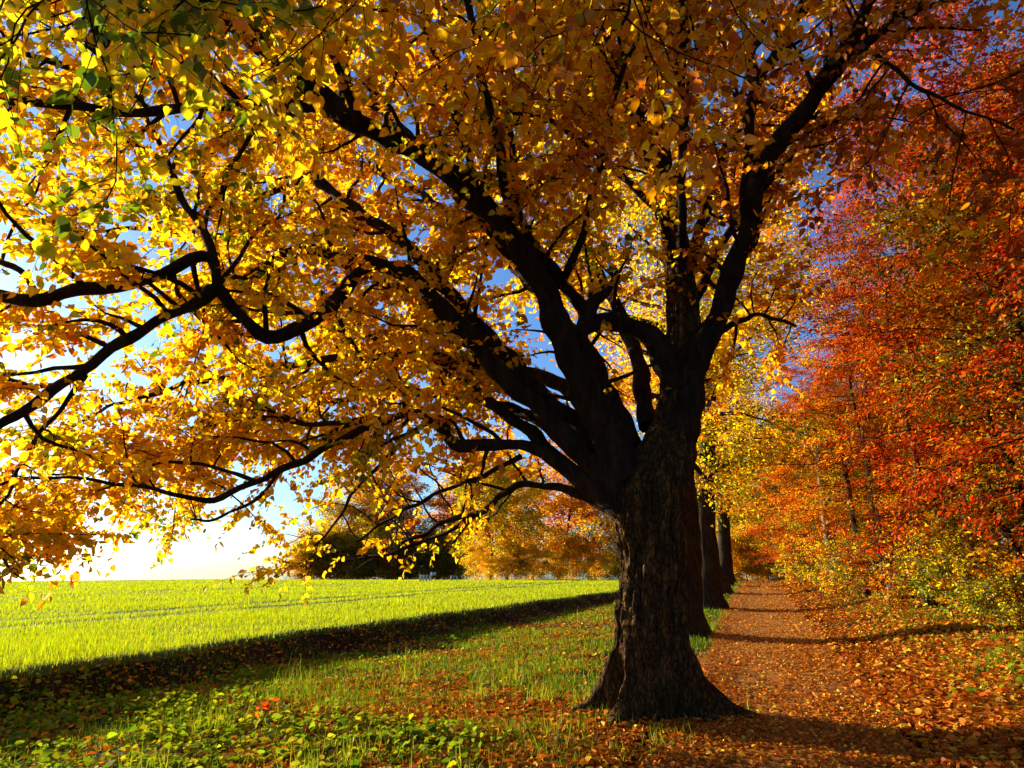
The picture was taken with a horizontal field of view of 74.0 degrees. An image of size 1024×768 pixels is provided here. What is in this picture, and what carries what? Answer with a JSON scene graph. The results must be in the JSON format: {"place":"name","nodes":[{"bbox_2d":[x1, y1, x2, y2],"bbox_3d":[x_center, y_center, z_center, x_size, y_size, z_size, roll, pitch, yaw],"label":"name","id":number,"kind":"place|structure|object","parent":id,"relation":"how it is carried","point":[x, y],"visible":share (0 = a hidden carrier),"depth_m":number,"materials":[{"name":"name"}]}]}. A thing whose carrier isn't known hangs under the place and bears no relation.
{"place":"outdoors","nodes":[
{"label":"outdoors","id":0,"kind":"place"},
{"bbox_2d":[0,579,618,681],"bbox_3d":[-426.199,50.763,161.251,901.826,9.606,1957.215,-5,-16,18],"label":"field","id":1,"kind":"structure","parent":0,"point":[122,660],"depth_m":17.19,"materials":[{"name":"green plant"}]},
{"bbox_2d":[292,516,348,579],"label":"bush","id":2,"kind":"object","parent":1,"relation":"on","point":[314,571],"visible":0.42,"depth_m":136.24,"materials":[{"name":"green plant"}]},
{"bbox_2d":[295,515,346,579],"bbox_3d":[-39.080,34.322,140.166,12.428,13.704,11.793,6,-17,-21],"label":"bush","id":3,"kind":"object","parent":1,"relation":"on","point":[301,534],"visible":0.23,"depth_m":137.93,"materials":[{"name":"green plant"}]},
{"bbox_2d":[303,486,369,579],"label":"woodland tree","id":4,"kind":"object","parent":1,"relation":"on","point":[328,512],"visible":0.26,"depth_m":147.40,"materials":[{"name":"yellow plant"}]},
{"bbox_2d":[322,524,372,579],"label":"bush","id":5,"kind":"object","parent":1,"relation":"on","point":[346,556],"visible":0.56,"depth_m":136.38,"materials":[{"name":"green plant"}]},
{"bbox_2d":[319,461,417,579],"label":"woodland tree","id":6,"kind":"object","parent":1,"relation":"on","point":[351,522],"visible":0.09,"depth_m":147.97,"materials":[{"name":"orange plant"}]},
{"bbox_2d":[350,525,389,579],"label":"bush","id":7,"kind":"object","parent":1,"relation":"on","point":[364,568],"visible":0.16,"depth_m":136.88,"materials":[{"name":"green plant"}]},
{"bbox_2d":[349,513,402,579],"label":"bush","id":8,"kind":"object","parent":1,"relation":"on","point":[374,534],"visible":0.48,"depth_m":135.81,"materials":[{"name":"green plant"}]},
{"bbox_2d":[346,484,423,578],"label":"woodland tree","id":9,"kind":"object","parent":1,"relation":"on","point":[372,523],"visible":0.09,"depth_m":145.43,"materials":[{"name":"orange plant"}]},
{"bbox_2d":[365,525,421,579],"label":"bush","id":10,"kind":"object","parent":1,"relation":"on","point":[391,562],"visible":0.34,"depth_m":135.62,"materials":[{"name":"green plant"}]},
{"bbox_2d":[353,450,438,564],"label":"woodland tree","id":11,"kind":"object","parent":1,"relation":"on","point":[381,485],"visible":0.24,"depth_m":143.78,"materials":[{"name":"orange plant"}]},
{"bbox_2d":[415,517,463,579],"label":"bush","id":12,"kind":"object","parent":1,"relation":"on","point":[436,569],"visible":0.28,"depth_m":137.01,"materials":[{"name":"green plant"}]},
{"bbox_2d":[422,527,458,579],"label":"bush","id":13,"kind":"object","parent":1,"relation":"on","point":[439,560],"visible":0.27,"depth_m":137.36,"materials":[{"name":"green plant"}]},
{"bbox_2d":[454,535,491,579],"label":"bush","id":14,"kind":"object","parent":1,"relation":"on","point":[480,555],"visible":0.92,"depth_m":84.10,"materials":[{"name":"orange plant"}]},
{"bbox_2d":[476,550,498,579],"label":"bush","id":15,"kind":"object","parent":1,"relation":"on","point":[489,574],"visible":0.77,"depth_m":85.88,"materials":[{"name":"orange plant"}]},
{"bbox_2d":[434,451,542,579],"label":"woodland tree","id":16,"kind":"object","parent":1,"relation":"on","point":[502,482],"visible":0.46,"depth_m":90.02,"materials":[{"name":"orange plant"}]},
{"bbox_2d":[437,433,553,579],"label":"woodland tree","id":17,"kind":"object","parent":1,"relation":"on","point":[528,512],"visible":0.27,"depth_m":93.79,"materials":[{"name":"orange plant"}]},
{"bbox_2d":[492,549,516,579],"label":"bush","id":18,"kind":"object","parent":1,"relation":"on","point":[505,570],"visible":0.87,"depth_m":87.82,"materials":[{"name":"orange plant"}]},
{"bbox_2d":[491,459,578,578],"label":"woodland tree","id":19,"kind":"object","parent":1,"relation":"on","point":[543,512],"visible":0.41,"depth_m":97.43,"materials":[{"name":"orange plant"}]},
{"bbox_2d":[542,547,569,579],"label":"bush","id":20,"kind":"object","parent":1,"relation":"on","point":[560,571],"visible":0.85,"depth_m":96.11,"materials":[{"name":"orange plant"}]},
{"bbox_2d":[541,527,584,579],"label":"bush","id":21,"kind":"object","parent":1,"relation":"on","point":[574,546],"visible":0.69,"depth_m":98.26,"materials":[{"name":"orange plant"}]},
{"bbox_2d":[527,432,605,578],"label":"woodland tree","id":22,"kind":"object","parent":1,"relation":"on","point":[581,504],"visible":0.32,"depth_m":100.44,"materials":[{"name":"orange plant"}]},
{"bbox_2d":[548,477,619,579],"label":"woodland tree","id":23,"kind":"object","parent":1,"relation":"on","point":[593,534],"visible":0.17,"depth_m":107.57,"materials":[{"name":"orange plant"}]},
{"bbox_2d":[585,548,614,579],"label":"bush","id":24,"kind":"object","parent":1,"relation":"on","point":[602,564],"visible":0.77,"depth_m":101.22,"materials":[{"name":"orange plant"}]},
{"bbox_2d":[587,515,617,577],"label":"woodland tree","id":25,"kind":"object","parent":1,"relation":"on","point":[609,546],"visible":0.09,"depth_m":111.16,"materials":[{"name":"orange plant"}]},
{"bbox_2d":[596,550,617,579],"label":"bush","id":26,"kind":"object","parent":1,"relation":"on","point":[608,570],"visible":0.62,"depth_m":102.91,"materials":[{"name":"orange plant"}]},
{"bbox_2d":[0,576,1023,767],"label":"verge grass","id":27,"kind":"structure","parent":0,"point":[277,674],"depth_m":9.58,"materials":[{"name":"green plant"}]},
{"bbox_2d":[0,569,1023,767],"bbox_3d":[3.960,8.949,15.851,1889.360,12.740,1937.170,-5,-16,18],"label":"ground","id":28,"kind":"structure","parent":0,"point":[142,679],"depth_m":11.18,"materials":[{"name":"green plant"}]},
{"bbox_2d":[283,537,316,579],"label":"bush","id":29,"kind":"object","parent":28,"relation":"on","point":[294,571],"visible":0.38,"depth_m":136.56,"materials":[{"name":"orange plant"}]},
{"bbox_2d":[299,526,353,579],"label":"bush","id":30,"kind":"object","parent":28,"relation":"on","point":[311,543],"visible":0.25,"depth_m":136.57,"materials":[{"name":"green plant"}]},
{"bbox_2d":[312,522,361,579],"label":"bush","id":31,"kind":"object","parent":28,"relation":"on","point":[339,577],"visible":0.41,"depth_m":137.13,"materials":[{"name":"green plant"}]},
{"bbox_2d":[380,522,422,579],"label":"bush","id":32,"kind":"object","parent":28,"relation":"on","point":[395,572],"visible":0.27,"depth_m":135.82,"materials":[{"name":"green plant"}]},
{"bbox_2d":[394,521,437,579],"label":"bush","id":33,"kind":"object","parent":28,"relation":"on","point":[414,571],"visible":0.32,"depth_m":135.85,"materials":[{"name":"green plant"}]},
{"bbox_2d":[399,516,447,579],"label":"bush","id":34,"kind":"object","parent":28,"relation":"on","point":[425,571],"visible":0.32,"depth_m":136.33,"materials":[{"name":"green plant"}]},
{"bbox_2d":[408,480,480,579],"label":"woodland tree","id":35,"kind":"object","parent":28,"relation":"on","point":[444,505],"visible":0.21,"depth_m":145.32,"materials":[{"name":"orange plant"}]},
{"bbox_2d":[426,518,475,579],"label":"bush","id":36,"kind":"object","parent":28,"relation":"on","point":[452,569],"visible":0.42,"depth_m":136.23,"materials":[{"name":"green plant"}]},
{"bbox_2d":[442,538,476,579],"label":"bush","id":37,"kind":"object","parent":28,"relation":"on","point":[459,565],"visible":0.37,"depth_m":135.88,"materials":[{"name":"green plant"}]},
{"bbox_2d":[428,462,495,579],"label":"woodland tree","id":38,"kind":"object","parent":28,"relation":"on","point":[443,515],"visible":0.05,"depth_m":148.41,"materials":[{"name":"orange plant"}]},
{"bbox_2d":[0,575,1023,767],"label":"fallen leaves","id":39,"kind":"object","parent":28,"relation":"on","point":[974,753],"depth_m":7.51,"materials":[{"name":"orange plant"}]},
{"bbox_2d":[0,0,1023,726],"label":"old lime tree","id":40,"kind":"object","parent":28,"relation":"on","point":[620,472],"visible":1,"depth_m":7.60,"materials":[{"name":"yellow plant"}]},
{"bbox_2d":[0,588,1023,767],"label":"ground ivy","id":41,"kind":"object","parent":28,"relation":"on","point":[49,757],"visible":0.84,"depth_m":6.85,"materials":[{"name":"green plant"}]},
{"bbox_2d":[501,541,532,579],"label":"bush","id":42,"kind":"object","parent":28,"relation":"on","point":[519,572],"visible":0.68,"depth_m":90.36,"materials":[{"name":"orange plant"}]},
{"bbox_2d":[506,536,543,579],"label":"bush","id":43,"kind":"object","parent":28,"relation":"on","point":[531,557],"visible":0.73,"depth_m":91.64,"materials":[{"name":"orange plant"}]},
{"bbox_2d":[528,541,555,579],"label":"bush","id":44,"kind":"object","parent":28,"relation":"on","point":[544,563],"visible":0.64,"depth_m":93.95,"materials":[{"name":"orange plant"}]},
{"bbox_2d":[566,540,598,579],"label":"bush","id":45,"kind":"object","parent":28,"relation":"on","point":[585,566],"visible":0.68,"depth_m":99.82,"materials":[{"name":"orange plant"}]},
{"bbox_2d":[520,66,874,636],"bbox_3d":[4.061,-0.762,15.700,7.797,12.770,7.274,-4,-16,15],"label":"lime tree","id":46,"kind":"object","parent":28,"relation":"on","point":[697,621],"visible":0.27,"depth_m":15.28,"materials":[{"name":"yellow plant"}]},
{"bbox_2d":[619,308,792,593],"bbox_3d":[8.292,2.635,31.221,8.417,13.786,7.853,3,-16,-11],"label":"lime tree","id":47,"kind":"object","parent":28,"relation":"on","point":[726,587],"visible":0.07,"depth_m":30.12,"materials":[{"name":"yellow plant"}]},
{"bbox_2d":[599,128,858,608],"bbox_3d":[6.352,-0.316,22.712,8.842,15.248,8.981,11,-19,-34],"label":"lime tree","id":48,"kind":"object","parent":28,"relation":"on","point":[713,597],"visible":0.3,"depth_m":21.71,"materials":[{"name":"yellow plant"}]},
{"bbox_2d":[694,380,782,582],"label":"lime tree","id":49,"kind":"object","parent":28,"relation":"on","point":[736,517],"visible":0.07,"depth_m":46.70,"materials":[{"name":"yellow plant"}]},
{"bbox_2d":[694,344,792,585],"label":"lime tree","id":50,"kind":"object","parent":28,"relation":"on","point":[724,546],"visible":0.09,"depth_m":38.24,"materials":[{"name":"yellow plant"}]},
{"bbox_2d":[731,514,768,580],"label":"bush","id":51,"kind":"object","parent":28,"relation":"on","point":[744,564],"visible":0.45,"depth_m":53.75,"materials":[{"name":"orange plant"}]},
{"bbox_2d":[730,520,771,581],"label":"bush","id":52,"kind":"object","parent":28,"relation":"on","point":[745,544],"visible":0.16,"depth_m":54.05,"materials":[{"name":"orange plant"}]},
{"bbox_2d":[746,530,779,580],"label":"bush","id":53,"kind":"object","parent":28,"relation":"on","point":[768,577],"visible":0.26,"depth_m":53.30,"materials":[{"name":"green plant"}]},
{"bbox_2d":[745,525,792,579],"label":"bush","id":54,"kind":"object","parent":28,"relation":"on","point":[766,569],"visible":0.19,"depth_m":52.52,"materials":[{"name":"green plant"}]},
{"bbox_2d":[730,399,810,568],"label":"beech tree","id":55,"kind":"object","parent":28,"relation":"on","point":[758,509],"visible":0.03,"depth_m":51.97,"materials":[{"name":"orange plant"}]},
{"bbox_2d":[736,424,808,577],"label":"woodland tree","id":56,"kind":"object","parent":28,"relation":"on","point":[765,494],"visible":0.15,"depth_m":46.90,"materials":[{"name":"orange plant"}]},
{"bbox_2d":[747,382,822,577],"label":"beech tree","id":57,"kind":"object","parent":28,"relation":"on","point":[783,527],"visible":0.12,"depth_m":42.76,"materials":[{"name":"orange plant"}]},
{"bbox_2d":[769,528,813,585],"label":"shrub","id":58,"kind":"object","parent":28,"relation":"on","point":[790,569],"visible":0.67,"depth_m":32.98,"materials":[{"name":"yellow plant"}]},
{"bbox_2d":[739,363,859,561],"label":"beech tree","id":59,"kind":"object","parent":28,"relation":"on","point":[809,383],"visible":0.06,"depth_m":43.53,"materials":[{"name":"orange plant"}]},
{"bbox_2d":[735,357,866,576],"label":"beech tree","id":60,"kind":"object","parent":28,"relation":"on","point":[813,393],"visible":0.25,"depth_m":32.76,"materials":[{"name":"orange plant"}]},
{"bbox_2d":[753,381,855,570],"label":"beech tree","id":61,"kind":"object","parent":28,"relation":"on","point":[799,467],"visible":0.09,"depth_m":39.65,"materials":[{"name":"orange plant"}]},
{"bbox_2d":[754,360,866,558],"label":"woodland tree","id":62,"kind":"object","parent":28,"relation":"on","point":[798,462],"visible":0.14,"depth_m":36.12,"materials":[{"name":"orange plant"}]},
{"bbox_2d":[786,527,841,584],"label":"shrub","id":63,"kind":"object","parent":28,"relation":"on","point":[807,574],"visible":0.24,"depth_m":29.22,"materials":[{"name":"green plant"}]},
{"bbox_2d":[786,518,850,582],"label":"shrub","id":64,"kind":"object","parent":28,"relation":"on","point":[813,566],"visible":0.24,"depth_m":27.55,"materials":[{"name":"yellow plant"}]},
{"bbox_2d":[796,536,853,593],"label":"shrub","id":65,"kind":"object","parent":28,"relation":"on","point":[841,539],"visible":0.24,"depth_m":23.41,"materials":[{"name":"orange plant"}]},
{"bbox_2d":[815,443,837,580],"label":"birch stem","id":66,"kind":"object","parent":28,"relation":"on","point":[826,532],"visible":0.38,"depth_m":26.59,"materials":[{"name":"grey plant"}]},
{"bbox_2d":[753,390,906,575],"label":"woodland tree","id":67,"kind":"object","parent":28,"relation":"on","point":[803,473],"visible":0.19,"depth_m":29.98,"materials":[{"name":"orange plant"}]},
{"bbox_2d":[809,547,853,596],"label":"shrub","id":68,"kind":"object","parent":28,"relation":"on","point":[822,570],"visible":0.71,"depth_m":22.22,"materials":[{"name":"yellow plant"}]},
{"bbox_2d":[776,308,904,551],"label":"beech tree","id":69,"kind":"object","parent":28,"relation":"on","point":[835,388],"visible":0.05,"depth_m":41.30,"materials":[{"name":"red plant"}]},
{"bbox_2d":[802,432,881,597],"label":"dark sapling","id":70,"kind":"object","parent":28,"relation":"on","point":[868,591],"visible":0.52,"depth_m":20.85,"materials":[{"name":"orange plant"}]},
{"bbox_2d":[808,533,877,597],"bbox_3d":[10.083,5.456,20.244,2.147,2.081,2.108,-5,-16,17],"label":"shrub","id":71,"kind":"object","parent":28,"relation":"on","point":[846,576],"visible":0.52,"depth_m":20.30,"materials":[{"name":"yellow plant"}]},
{"bbox_2d":[719,200,1001,586],"bbox_3d":[11.906,0.618,24.017,8.157,13.343,8.712,2,-16,-6],"label":"beech tree","id":72,"kind":"object","parent":28,"relation":"on","point":[810,412],"visible":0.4,"depth_m":23.87,"materials":[{"name":"orange plant"}]},
{"bbox_2d":[826,535,911,600],"bbox_3d":[10.528,5.035,18.884,2.582,2.092,2.767,7,-17,-24],"label":"shrub","id":73,"kind":"object","parent":28,"relation":"on","point":[861,572],"visible":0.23,"depth_m":19.13,"materials":[{"name":"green plant"}]},
{"bbox_2d":[784,285,953,588],"bbox_3d":[15.582,1.772,28.325,8.696,13.317,8.142,17,-23,-41],"label":"beech tree","id":74,"kind":"object","parent":28,"relation":"on","point":[827,467],"visible":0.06,"depth_m":28.59,"materials":[{"name":"orange plant"}]},
{"bbox_2d":[822,425,923,587],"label":"pale sapling","id":75,"kind":"object","parent":28,"relation":"on","point":[867,468],"visible":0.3,"depth_m":19.23,"materials":[{"name":"orange plant"}]},
{"bbox_2d":[750,247,996,574],"bbox_3d":[14.209,0.748,26.060,9.245,13.763,8.383,-10,-19,32],"label":"woodland tree","id":76,"kind":"object","parent":28,"relation":"on","point":[818,496],"visible":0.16,"depth_m":26.22,"materials":[{"name":"orange plant"}]},
{"bbox_2d":[839,542,914,598],"bbox_3d":[10.564,5.094,18.791,2.277,1.844,2.440,15,-21,-42],"label":"shrub","id":77,"kind":"object","parent":28,"relation":"on","point":[854,563],"visible":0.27,"depth_m":18.91,"materials":[{"name":"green plant"}]},
{"bbox_2d":[846,521,911,591],"bbox_3d":[10.617,5.107,19.585,1.647,2.278,1.986,12,-20,-38],"label":"shrub","id":78,"kind":"object","parent":28,"relation":"on","point":[861,539],"visible":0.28,"depth_m":19.64,"materials":[{"name":"yellow plant"}]},
{"bbox_2d":[850,542,915,606],"bbox_3d":[8.760,4.505,15.788,1.429,1.638,1.185,4,-16,-13],"label":"shrub","id":79,"kind":"object","parent":28,"relation":"on","point":[890,594],"visible":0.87,"depth_m":15.69,"materials":[{"name":"yellow plant"}]},
{"bbox_2d":[765,36,1023,578],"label":"beech tree","id":80,"kind":"object","parent":28,"relation":"on","point":[878,445],"visible":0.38,"depth_m":14.96,"materials":[{"name":"red plant"}]},
{"bbox_2d":[811,291,980,607],"bbox_3d":[9.600,1.586,16.727,3.573,7.696,3.949,-5,-16,18],"label":"beech sapling","id":81,"kind":"object","parent":28,"relation":"on","point":[931,602],"visible":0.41,"depth_m":16.39,"materials":[{"name":"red plant"}]},
{"bbox_2d":[771,0,1023,545],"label":"beech tree","id":82,"kind":"object","parent":28,"relation":"on","point":[998,458],"visible":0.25,"depth_m":14.17,"materials":[{"name":"red plant"}]},
{"bbox_2d":[800,193,1014,573],"bbox_3d":[12.640,0.386,20.644,6.846,11.664,7.234,-6,-17,20],"label":"beech tree","id":83,"kind":"object","parent":28,"relation":"on","point":[831,317],"visible":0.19,"depth_m":20.76,"materials":[{"name":"red plant"}]},
{"bbox_2d":[799,94,1023,545],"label":"beech tree","id":84,"kind":"object","parent":28,"relation":"on","point":[846,182],"visible":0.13,"depth_m":23.07,"materials":[{"name":"red plant"}]},
{"bbox_2d":[806,170,1022,596],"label":"woodland tree","id":85,"kind":"object","parent":28,"relation":"on","point":[892,497],"visible":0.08,"depth_m":18.09,"materials":[{"name":"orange plant"}]},
{"bbox_2d":[809,97,1023,554],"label":"woodland tree","id":86,"kind":"object","parent":28,"relation":"on","point":[928,232],"visible":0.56,"depth_m":11.61,"materials":[{"name":"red plant"}]},
{"bbox_2d":[814,0,1023,565],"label":"beech tree","id":87,"kind":"object","parent":28,"relation":"on","point":[948,81],"visible":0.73,"depth_m":8.89,"materials":[{"name":"red plant"}]},
{"bbox_2d":[828,41,1023,613],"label":"beech tree","id":88,"kind":"object","parent":28,"relation":"on","point":[936,350],"visible":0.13,"depth_m":16.20,"materials":[{"name":"red plant"}]},
{"bbox_2d":[866,526,1000,619],"bbox_3d":[8.069,3.582,12.731,1.973,1.912,1.937,1,-16,-5],"label":"shrub","id":89,"kind":"object","parent":28,"relation":"on","point":[931,570],"visible":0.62,"depth_m":12.74,"materials":[{"name":"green plant"}]},
{"bbox_2d":[895,516,982,607],"bbox_3d":[9.365,3.943,14.799,1.874,2.149,1.555,-7,-17,24],"label":"shrub","id":90,"kind":"object","parent":28,"relation":"on","point":[909,570],"visible":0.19,"depth_m":14.83,"materials":[{"name":"green plant"}]},
{"bbox_2d":[859,34,1023,503],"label":"woodland tree","id":91,"kind":"object","parent":28,"relation":"on","point":[969,396],"visible":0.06,"depth_m":17.30,"materials":[{"name":"red plant"}]},
{"bbox_2d":[878,0,1023,547],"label":"beech tree","id":92,"kind":"object","parent":28,"relation":"on","point":[971,143],"visible":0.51,"depth_m":8.50,"materials":[{"name":"red plant"}]},
{"bbox_2d":[904,480,1021,615],"bbox_3d":[8.646,3.204,12.920,1.943,2.687,2.343,15,-21,-42],"label":"shrub","id":93,"kind":"object","parent":28,"relation":"on","point":[934,549],"visible":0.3,"depth_m":12.91,"materials":[{"name":"yellow plant"}]},
{"bbox_2d":[909,455,1023,591],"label":"ash sapling","id":94,"kind":"object","parent":28,"relation":"on","point":[1016,549],"visible":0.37,"depth_m":11.73,"materials":[{"name":"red plant"}]},
{"bbox_2d":[918,548,1023,634],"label":"shrub","id":95,"kind":"object","parent":28,"relation":"on","point":[983,584],"visible":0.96,"depth_m":10.59,"materials":[{"name":"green plant"}]},
{"bbox_2d":[921,211,1023,524],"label":"beech sapling","id":96,"kind":"object","parent":28,"relation":"on","point":[1001,281],"visible":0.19,"depth_m":12.79,"materials":[{"name":"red plant"}]},
{"bbox_2d":[929,47,1023,481],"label":"beech tree","id":97,"kind":"object","parent":28,"relation":"on","point":[969,245],"visible":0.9,"depth_m":7.85,"materials":[{"name":"red plant"}]},
{"bbox_2d":[931,466,1023,623],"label":"shrub","id":98,"kind":"object","parent":28,"relation":"on","point":[986,550],"visible":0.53,"depth_m":11.40,"materials":[{"name":"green plant"}]},
{"bbox_2d":[950,461,1022,599],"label":"shrub","id":99,"kind":"object","parent":28,"relation":"on","point":[1009,485],"visible":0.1,"depth_m":13.13,"materials":[{"name":"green plant"}]},
{"bbox_2d":[969,521,1023,611],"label":"shrub","id":100,"kind":"object","parent":28,"relation":"on","point":[1007,568],"visible":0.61,"depth_m":10.91,"materials":[{"name":"green plant"}]},
{"bbox_2d":[986,409,1023,526],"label":"ash sapling","id":101,"kind":"object","parent":28,"relation":"on","point":[995,435],"visible":0.38,"depth_m":12.32,"materials":[{"name":"brown plant"}]},
{"bbox_2d":[0,0,1023,580],"label":"sky","id":102,"kind":"structure","parent":0,"point":[198,558],"materials":[{"name":"blue"}]},
{"bbox_2d":[634,579,927,767],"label":"path","id":103,"kind":"structure","parent":0,"point":[739,678],"depth_m":8.54,"materials":[{"name":"brown soil"}]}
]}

